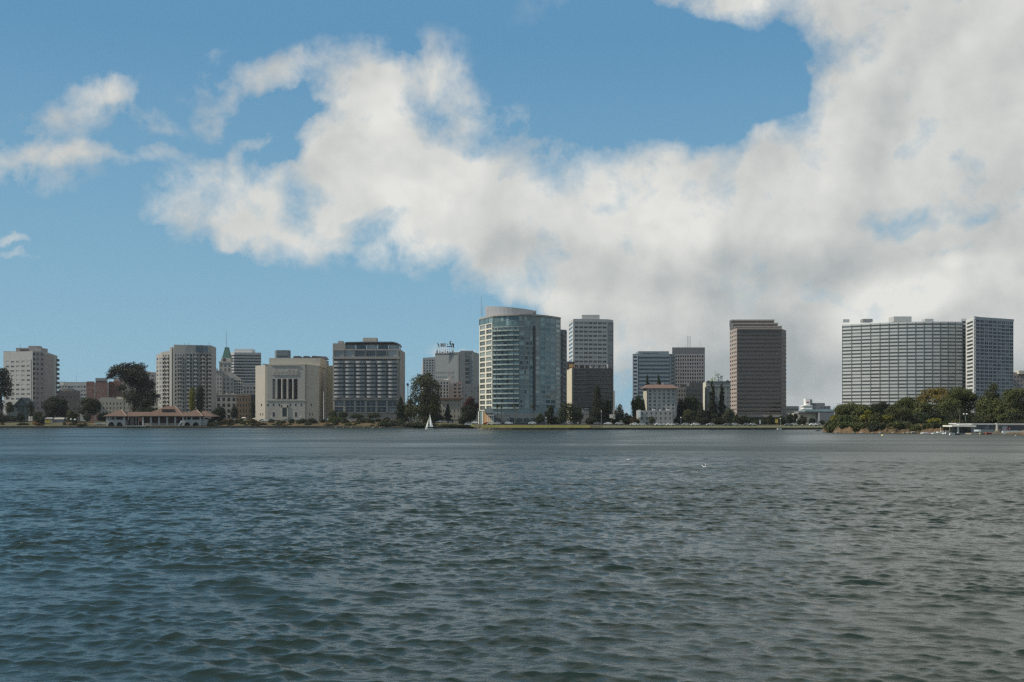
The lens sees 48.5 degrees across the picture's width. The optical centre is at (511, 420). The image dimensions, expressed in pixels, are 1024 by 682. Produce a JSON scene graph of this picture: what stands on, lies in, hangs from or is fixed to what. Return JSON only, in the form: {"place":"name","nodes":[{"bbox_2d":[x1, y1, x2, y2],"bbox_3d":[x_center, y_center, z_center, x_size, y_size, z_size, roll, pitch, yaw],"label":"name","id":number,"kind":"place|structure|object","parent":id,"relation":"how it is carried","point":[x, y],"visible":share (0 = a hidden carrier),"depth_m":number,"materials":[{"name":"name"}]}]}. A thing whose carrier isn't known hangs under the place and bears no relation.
{"place":"outdoors","nodes":[
{"label":"outdoors","id":0,"kind":"place"},
{"bbox_2d":[0,423,62,425],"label":"lawn","id":1,"kind":"structure","parent":0,"point":[32,424],"depth_m":750.25,"materials":[{"name":"green plant"}]},
{"bbox_2d":[0,420,823,429],"bbox_3d":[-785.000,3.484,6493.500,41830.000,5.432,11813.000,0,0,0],"label":"ground","id":2,"kind":"structure","parent":0,"point":[593,427],"depth_m":726.42,"materials":[{"name":"grey concrete"}]},
{"bbox_2d":[0,368,14,410],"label":"tree","id":3,"kind":"object","parent":2,"relation":"on","point":[6,383],"visible":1,"depth_m":773.15,"materials":[{"name":"green plant"}]},
{"bbox_2d":[7,397,36,419],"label":"gabled house","id":4,"kind":"structure","parent":2,"relation":"on","point":[21,405],"depth_m":791.83,"materials":[{"name":"grey"}]},
{"bbox_2d":[3,344,59,420],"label":"apartment building","id":5,"kind":"structure","parent":2,"relation":"on","point":[33,371],"depth_m":823.80,"materials":[{"name":"concrete"}]},
{"bbox_2d":[42,396,71,417],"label":"tree","id":6,"kind":"object","parent":2,"relation":"on","point":[52,406],"visible":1,"depth_m":774.32,"materials":[{"name":"green plant"}]},
{"bbox_2d":[57,389,79,420],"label":"apartment building","id":7,"kind":"structure","parent":2,"relation":"on","point":[72,396],"depth_m":903.09,"materials":[{"name":"grey concrete"}]},
{"bbox_2d":[58,380,85,420],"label":"office building","id":8,"kind":"structure","parent":2,"relation":"on","point":[79,386],"depth_m":1009.93,"materials":[{"name":"concrete"}]},
{"bbox_2d":[66,409,78,421],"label":"tree","id":9,"kind":"object","parent":2,"relation":"on","point":[72,414],"visible":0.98,"depth_m":760.78,"materials":[{"name":"green plant"}]},
{"bbox_2d":[77,397,101,420],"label":"tree","id":10,"kind":"object","parent":2,"relation":"on","point":[91,405],"visible":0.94,"depth_m":779.08,"materials":[{"name":"green plant"}]},
{"bbox_2d":[86,381,93,420],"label":"brick building","id":11,"kind":"structure","parent":2,"relation":"on","point":[89,389],"depth_m":999.86,"materials":[{"name":"red brick"}]},
{"bbox_2d":[95,378,107,420],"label":"brick building","id":12,"kind":"structure","parent":2,"relation":"on","point":[101,387],"depth_m":994.86,"materials":[{"name":"red brick"}]},
{"bbox_2d":[109,381,121,396],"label":"brick building","id":13,"kind":"structure","parent":2,"relation":"on","point":[113,391],"depth_m":1004.86,"materials":[{"name":"red brick"}]},
{"bbox_2d":[98,397,139,419],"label":"building","id":14,"kind":"structure","parent":2,"relation":"on","point":[108,405],"depth_m":829.85,"materials":[{"name":"beige concrete"}]},
{"bbox_2d":[104,361,160,412],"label":"tree","id":15,"kind":"object","parent":2,"relation":"on","point":[143,394],"visible":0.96,"depth_m":785.77,"materials":[{"name":"green plant"}]},
{"bbox_2d":[136,406,159,411],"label":"shrub","id":16,"kind":"object","parent":2,"relation":"on","point":[149,409],"visible":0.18,"depth_m":773.02,"materials":[{"name":"green plant"}]},
{"bbox_2d":[103,406,219,427],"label":"boathouse","id":17,"kind":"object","parent":2,"relation":"on","point":[170,415],"visible":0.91,"depth_m":746.22,"materials":[{"name":"paint"}]},
{"bbox_2d":[156,343,215,420],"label":"apartment tower","id":18,"kind":"structure","parent":2,"relation":"on","point":[181,370],"depth_m":849.84,"materials":[{"name":"beige concrete"}]},
{"bbox_2d":[188,388,196,410],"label":"tree","id":19,"kind":"object","parent":2,"relation":"on","point":[192,402],"visible":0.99,"depth_m":783.94,"materials":[{"name":"green plant"}]},
{"bbox_2d":[195,385,205,411],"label":"tree","id":20,"kind":"object","parent":2,"relation":"on","point":[200,404],"visible":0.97,"depth_m":785.86,"materials":[{"name":"green plant"}]},
{"bbox_2d":[211,406,226,421],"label":"tree","id":21,"kind":"object","parent":2,"relation":"on","point":[220,411],"visible":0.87,"depth_m":762.02,"materials":[{"name":"green plant"}]},
{"bbox_2d":[219,343,232,372],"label":"clock tower","id":22,"kind":"structure","parent":2,"relation":"on","point":[225,363],"depth_m":1199.96,"materials":[{"name":"stone"}]},
{"bbox_2d":[216,393,236,419],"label":"old building","id":23,"kind":"structure","parent":2,"relation":"on","point":[227,401],"depth_m":899.60,"materials":[{"name":"white concrete"}]},
{"bbox_2d":[216,369,242,394],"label":"old building","id":24,"kind":"structure","parent":2,"relation":"on","point":[229,383],"depth_m":961.78,"materials":[{"name":"stone"}]},
{"bbox_2d":[236,394,254,420],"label":"tan building","id":25,"kind":"structure","parent":2,"relation":"on","point":[243,404],"depth_m":879.68,"materials":[{"name":"beige concrete"}]},
{"bbox_2d":[231,349,260,383],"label":"office tower","id":26,"kind":"structure","parent":2,"relation":"on","point":[245,362],"depth_m":1302.19,"materials":[{"name":"concrete"}]},
{"bbox_2d":[243,384,254,394],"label":"old building","id":27,"kind":"structure","parent":2,"relation":"on","point":[248,389],"depth_m":999.70,"materials":[{"name":"beige concrete"}]},
{"bbox_2d":[275,350,290,357],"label":"office tower","id":28,"kind":"structure","parent":2,"relation":"on","point":[282,353],"depth_m":1299.93,"materials":[{"name":"grey glass"}]},
{"bbox_2d":[255,356,332,420],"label":"temple hall","id":29,"kind":"structure","parent":2,"relation":"on","point":[295,387],"depth_m":800.00,"materials":[{"name":"stone"}]},
{"bbox_2d":[216,422,445,425],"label":"garden soil","id":30,"kind":"structure","parent":2,"relation":"on","point":[318,423],"depth_m":743.75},
{"bbox_2d":[332,338,404,421],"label":"apartment building","id":31,"kind":"structure","parent":2,"relation":"on","point":[368,375],"depth_m":789.91,"materials":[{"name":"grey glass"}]},
{"bbox_2d":[392,395,409,421],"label":"conifer","id":32,"kind":"object","parent":2,"relation":"on","point":[399,412],"visible":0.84,"depth_m":746.95,"materials":[{"name":"green plant"}]},
{"bbox_2d":[400,422,439,427],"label":"shrub","id":33,"kind":"object","parent":2,"relation":"on","point":[417,425],"visible":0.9,"depth_m":697.55,"materials":[{"name":"green plant"}]},
{"bbox_2d":[404,371,441,422],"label":"tree","id":34,"kind":"object","parent":2,"relation":"on","point":[426,383],"visible":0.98,"depth_m":739.12,"materials":[{"name":"green plant"}]},
{"bbox_2d":[422,357,434,391],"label":"office tower","id":35,"kind":"structure","parent":2,"relation":"on","point":[428,364],"depth_m":1099.70,"materials":[{"name":"grey concrete"}]},
{"bbox_2d":[437,371,452,397],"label":"old tower","id":36,"kind":"structure","parent":2,"relation":"on","point":[446,389],"depth_m":899.93,"materials":[{"name":"concrete"}]},
{"bbox_2d":[443,402,453,422],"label":"conifer","id":37,"kind":"object","parent":2,"relation":"on","point":[448,416],"visible":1,"depth_m":751.28,"materials":[{"name":"green plant"}]},
{"bbox_2d":[438,398,462,422],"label":"building","id":38,"kind":"structure","parent":2,"relation":"on","point":[454,406],"depth_m":789.78,"materials":[{"name":"beige concrete"}]},
{"bbox_2d":[436,424,470,427],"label":"shrub","id":39,"kind":"object","parent":2,"relation":"on","point":[453,425],"visible":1,"depth_m":686.34,"materials":[{"name":"green plant"}]},
{"bbox_2d":[435,341,478,403],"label":"office tower","id":40,"kind":"structure","parent":2,"relation":"on","point":[463,366],"depth_m":1001.37,"materials":[{"name":"concrete"}]},
{"bbox_2d":[453,381,461,414],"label":"brick building","id":41,"kind":"structure","parent":2,"relation":"on","point":[457,389],"depth_m":889.70,"materials":[{"name":"brown brick"}]},
{"bbox_2d":[460,405,476,421],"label":"tree","id":42,"kind":"object","parent":2,"relation":"on","point":[469,414],"visible":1,"depth_m":709.93,"materials":[{"name":"green plant"}]},
{"bbox_2d":[462,384,478,421],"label":"office building","id":43,"kind":"structure","parent":2,"relation":"on","point":[471,390],"depth_m":929.70,"materials":[{"name":"grey concrete"}]},
{"bbox_2d":[462,396,478,421],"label":"tree","id":44,"kind":"object","parent":2,"relation":"on","point":[470,401],"visible":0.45,"depth_m":718.43,"materials":[{"name":"red plant"}]},
{"bbox_2d":[478,306,560,423],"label":"glass tower","id":45,"kind":"structure","parent":2,"relation":"on","point":[520,357],"depth_m":650.28,"materials":[{"name":"glass"}]},
{"bbox_2d":[494,327,532,407],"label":"window","id":46,"kind":"structure","parent":45,"relation":"in","point":[526,357],"depth_m":647.96,"materials":[{"name":"glass"}]},
{"bbox_2d":[481,425,590,427],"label":"lawn","id":47,"kind":"structure","parent":2,"relation":"on","point":[536,426],"depth_m":598.29,"materials":[{"name":"green plant"}]},
{"bbox_2d":[544,405,553,423],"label":"tree","id":48,"kind":"object","parent":2,"relation":"on","point":[549,412],"visible":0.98,"depth_m":636.92,"materials":[{"name":"green plant"}]},
{"bbox_2d":[560,330,566,423],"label":"apartment building","id":49,"kind":"structure","parent":2,"relation":"on","point":[564,366],"depth_m":673.88,"materials":[{"name":"brown glass"}]},
{"bbox_2d":[556,402,585,423],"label":"tree","id":50,"kind":"object","parent":2,"relation":"on","point":[570,412],"visible":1,"depth_m":629.52,"materials":[{"name":"green plant"}]},
{"bbox_2d":[581,408,588,423],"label":"pale building","id":51,"kind":"structure","parent":2,"relation":"on","point":[585,411],"depth_m":639.90,"materials":[{"name":"grey concrete"}]},
{"bbox_2d":[567,361,612,423],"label":"apartment building","id":52,"kind":"structure","parent":2,"relation":"on","point":[584,380],"depth_m":720.87,"materials":[{"name":"brown concrete"}]},
{"bbox_2d":[569,315,612,367],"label":"office tower","id":53,"kind":"structure","parent":2,"relation":"on","point":[591,340],"depth_m":1002.37,"materials":[{"name":"white glass"}]},
{"bbox_2d":[588,384,606,423],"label":"conifer","id":54,"kind":"object","parent":2,"relation":"on","point":[598,402],"visible":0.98,"depth_m":634.33,"materials":[{"name":"green plant"}]},
{"bbox_2d":[601,399,613,421],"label":"tree","id":55,"kind":"object","parent":2,"relation":"on","point":[608,406],"visible":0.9,"depth_m":638.52,"materials":[{"name":"green plant"}]},
{"bbox_2d":[613,404,623,421],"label":"tree","id":56,"kind":"object","parent":2,"relation":"on","point":[618,412],"visible":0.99,"depth_m":644.14,"materials":[{"name":"green plant"}]},
{"bbox_2d":[630,394,644,416],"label":"tree","id":57,"kind":"object","parent":2,"relation":"on","point":[637,404],"visible":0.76,"depth_m":666.29,"materials":[{"name":"green plant"}]},
{"bbox_2d":[633,351,674,401],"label":"office tower","id":58,"kind":"structure","parent":2,"relation":"on","point":[651,364],"depth_m":949.93,"materials":[{"name":"grey glass"}]},
{"bbox_2d":[636,383,677,423],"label":"hotel","id":59,"kind":"structure","parent":2,"relation":"on","point":[660,403],"depth_m":659.68,"materials":[{"name":"beige concrete"}]},
{"bbox_2d":[677,399,686,416],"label":"tree","id":60,"kind":"object","parent":2,"relation":"on","point":[681,406],"visible":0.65,"depth_m":666.33,"materials":[{"name":"green plant"}]},
{"bbox_2d":[672,336,704,387],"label":"office tower","id":61,"kind":"structure","parent":2,"relation":"on","point":[689,363],"depth_m":999.80,"materials":[{"name":"concrete"}]},
{"bbox_2d":[677,382,702,423],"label":"office building","id":62,"kind":"structure","parent":2,"relation":"on","point":[692,388],"depth_m":745.67,"materials":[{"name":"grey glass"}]},
{"bbox_2d":[683,408,696,423],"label":"tree","id":63,"kind":"object","parent":2,"relation":"on","point":[690,415],"visible":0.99,"depth_m":638.79,"materials":[{"name":"green plant"}]},
{"bbox_2d":[683,394,699,423],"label":"tree","id":64,"kind":"object","parent":2,"relation":"on","point":[690,402],"visible":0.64,"depth_m":667.62,"materials":[{"name":"green plant"}]},
{"bbox_2d":[696,403,706,418],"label":"tree","id":65,"kind":"object","parent":2,"relation":"on","point":[700,413],"visible":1,"depth_m":649.15,"materials":[{"name":"green plant"}]},
{"bbox_2d":[695,416,710,423],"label":"shrub","id":66,"kind":"object","parent":2,"relation":"on","point":[703,420],"visible":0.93,"depth_m":646.23,"materials":[{"name":"green plant"}]},
{"bbox_2d":[705,378,718,420],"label":"conifer","id":67,"kind":"object","parent":2,"relation":"on","point":[711,412],"visible":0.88,"depth_m":651.02,"materials":[{"name":"green plant"}]},
{"bbox_2d":[703,373,730,421],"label":"apartment building","id":68,"kind":"structure","parent":2,"relation":"on","point":[717,390],"depth_m":759.83,"materials":[{"name":"concrete"}]},
{"bbox_2d":[717,381,725,423],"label":"conifer","id":69,"kind":"object","parent":2,"relation":"on","point":[721,408],"visible":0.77,"depth_m":653.37,"materials":[{"name":"green plant"}]},
{"bbox_2d":[722,408,734,422],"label":"tree","id":70,"kind":"object","parent":2,"relation":"on","point":[728,414],"visible":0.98,"depth_m":639.05,"materials":[{"name":"green plant"}]},
{"bbox_2d":[740,415,753,423],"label":"tree","id":71,"kind":"object","parent":2,"relation":"on","point":[744,419],"visible":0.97,"depth_m":637.62,"materials":[{"name":"green plant"}]},
{"bbox_2d":[729,320,785,423],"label":"office tower","id":72,"kind":"structure","parent":2,"relation":"on","point":[758,369],"depth_m":819.93,"materials":[{"name":"concrete"}]},
{"bbox_2d":[786,406,798,421],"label":"building","id":73,"kind":"structure","parent":2,"relation":"on","point":[790,409],"depth_m":899.80,"materials":[{"name":"grey glass"}]},
{"bbox_2d":[789,399,833,423],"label":"building","id":74,"kind":"structure","parent":2,"relation":"on","point":[817,412],"depth_m":766.00,"materials":[{"name":"metal"}]},
{"bbox_2d":[842,316,962,409],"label":"office tower","id":75,"kind":"structure","parent":2,"relation":"on","point":[892,360],"depth_m":999.70,"materials":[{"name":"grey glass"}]},
{"bbox_2d":[961,319,965,411],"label":"office building","id":76,"kind":"structure","parent":2,"relation":"on","point":[964,352],"depth_m":1002.93,"materials":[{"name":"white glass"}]},
{"bbox_2d":[966,316,1013,414],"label":"office tower","id":77,"kind":"structure","parent":2,"relation":"on","point":[989,350],"depth_m":972.01,"materials":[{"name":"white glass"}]},
{"bbox_2d":[1013,371,1023,402],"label":"office building","id":78,"kind":"structure","parent":2,"relation":"on","point":[1018,379],"depth_m":1059.70,"materials":[{"name":"beige concrete"}]},
{"bbox_2d":[0,428,1023,681],"bbox_3d":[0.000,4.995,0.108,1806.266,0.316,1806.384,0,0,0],"label":"lake water","id":79,"kind":"structure","parent":0,"point":[296,554],"depth_m":41.78,"materials":[{"name":"teal liquid"}]},
{"bbox_2d":[920,433,1002,434],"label":"dock","id":80,"kind":"object","parent":79,"relation":"on","point":[967,433],"visible":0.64,"depth_m":394.00,"materials":[{"name":"grey concrete"}]},
{"bbox_2d":[0,0,1023,415],"label":"sky","id":81,"kind":"structure","parent":0,"point":[301,177],"materials":[{"name":"blue"}]},
{"bbox_2d":[485,424,823,424],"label":"road","id":82,"kind":"structure","parent":0,"point":[617,424],"depth_m":627.31,"materials":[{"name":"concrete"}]},
{"bbox_2d":[603,426,823,427],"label":"lawn","id":83,"kind":"structure","parent":0,"point":[712,427],"depth_m":600.13,"materials":[{"name":"green plant"}]},
{"bbox_2d":[823,423,1023,434],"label":"terrain","id":84,"kind":"structure","parent":0,"point":[884,430],"depth_m":427.02,"materials":[{"name":"soil"}]},
{"bbox_2d":[834,405,848,416],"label":"tree","id":85,"kind":"object","parent":84,"relation":"on","point":[842,410],"visible":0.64,"depth_m":473.73,"materials":[{"name":"green plant"}]},
{"bbox_2d":[833,401,860,414],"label":"tree","id":86,"kind":"object","parent":84,"relation":"on","point":[850,406],"visible":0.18,"depth_m":478.24,"materials":[{"name":"green plant"}]},
{"bbox_2d":[851,403,875,421],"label":"tree","id":87,"kind":"object","parent":84,"relation":"on","point":[859,410],"visible":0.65,"depth_m":464.59,"materials":[{"name":"green plant"}]},
{"bbox_2d":[867,412,881,422],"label":"tree","id":88,"kind":"object","parent":84,"relation":"on","point":[876,417],"visible":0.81,"depth_m":439.02,"materials":[{"name":"green plant"}]},
{"bbox_2d":[866,422,884,431],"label":"shrub","id":89,"kind":"object","parent":84,"relation":"on","point":[874,427],"visible":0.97,"depth_m":429.77,"materials":[{"name":"green plant"}]},
{"bbox_2d":[871,401,889,414],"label":"tree","id":90,"kind":"object","parent":84,"relation":"on","point":[880,407],"visible":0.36,"depth_m":473.06,"materials":[{"name":"green plant"}]},
{"bbox_2d":[883,404,906,415],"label":"tree","id":91,"kind":"object","parent":84,"relation":"on","point":[891,408],"visible":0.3,"depth_m":460.06,"materials":[{"name":"green plant"}]},
{"bbox_2d":[887,407,912,420],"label":"tree","id":92,"kind":"object","parent":84,"relation":"on","point":[901,412],"visible":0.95,"depth_m":441.63,"materials":[{"name":"green plant"}]},
{"bbox_2d":[895,396,919,412],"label":"tree","id":93,"kind":"object","parent":84,"relation":"on","point":[908,402],"visible":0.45,"depth_m":467.78,"materials":[{"name":"green plant"}]},
{"bbox_2d":[894,416,926,423],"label":"shrub","id":94,"kind":"object","parent":84,"relation":"on","point":[913,420],"visible":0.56,"depth_m":442.18,"materials":[{"name":"green plant"}]},
{"bbox_2d":[911,401,933,414],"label":"tree","id":95,"kind":"object","parent":84,"relation":"on","point":[920,407],"visible":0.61,"depth_m":457.23,"materials":[{"name":"green plant"}]},
{"bbox_2d":[919,411,944,420],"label":"shrub","id":96,"kind":"object","parent":84,"relation":"on","point":[933,414],"visible":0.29,"depth_m":451.93,"materials":[{"name":"green plant"}]},
{"bbox_2d":[915,386,954,410],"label":"tree","id":97,"kind":"object","parent":84,"relation":"on","point":[935,393],"visible":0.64,"depth_m":474.08,"materials":[{"name":"green plant"}]},
{"bbox_2d":[927,385,983,417],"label":"tree","id":98,"kind":"object","parent":84,"relation":"on","point":[948,403],"visible":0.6,"depth_m":454.89,"materials":[{"name":"green plant"}]},
{"bbox_2d":[941,410,975,422],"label":"shrub","id":99,"kind":"object","parent":84,"relation":"on","point":[951,416],"visible":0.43,"depth_m":447.80,"materials":[{"name":"green plant"}]},
{"bbox_2d":[957,390,980,411],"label":"tree","id":100,"kind":"object","parent":84,"relation":"on","point":[969,395],"visible":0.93,"depth_m":453.96,"materials":[{"name":"green plant"}]},
{"bbox_2d":[958,420,993,422],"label":"shrub","id":101,"kind":"object","parent":84,"relation":"on","point":[974,421],"visible":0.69,"depth_m":427.69,"materials":[{"name":"green plant"}]},
{"bbox_2d":[943,423,1023,433],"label":"boathouse","id":102,"kind":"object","parent":84,"relation":"on","point":[970,427],"visible":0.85,"depth_m":403.94,"materials":[{"name":"white"}]},
{"bbox_2d":[974,398,993,416],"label":"tree","id":103,"kind":"object","parent":84,"relation":"on","point":[981,407],"visible":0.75,"depth_m":436.53,"materials":[{"name":"green plant"}]},
{"bbox_2d":[982,414,996,422],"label":"tree","id":104,"kind":"object","parent":84,"relation":"on","point":[989,417],"visible":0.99,"depth_m":427.52,"materials":[{"name":"green plant"}]},
{"bbox_2d":[982,382,1001,400],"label":"tree","id":105,"kind":"object","parent":84,"relation":"on","point":[994,392],"visible":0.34,"depth_m":445.18,"materials":[{"name":"green plant"}]},
{"bbox_2d":[985,400,1008,422],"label":"tree","id":106,"kind":"object","parent":84,"relation":"on","point":[999,408],"visible":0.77,"depth_m":432.79,"materials":[{"name":"green plant"}]},
{"bbox_2d":[988,387,1023,413],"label":"tree","id":107,"kind":"object","parent":84,"relation":"on","point":[1007,397],"visible":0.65,"depth_m":430.25,"materials":[{"name":"green plant"}]},
{"bbox_2d":[995,419,1023,423],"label":"shrub","id":108,"kind":"object","parent":84,"relation":"on","point":[1012,421],"visible":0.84,"depth_m":415.93,"materials":[{"name":"green plant"}]},
{"bbox_2d":[996,411,1023,421],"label":"shrub","id":109,"kind":"object","parent":84,"relation":"on","point":[1014,416],"visible":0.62,"depth_m":421.43,"materials":[{"name":"green plant"}]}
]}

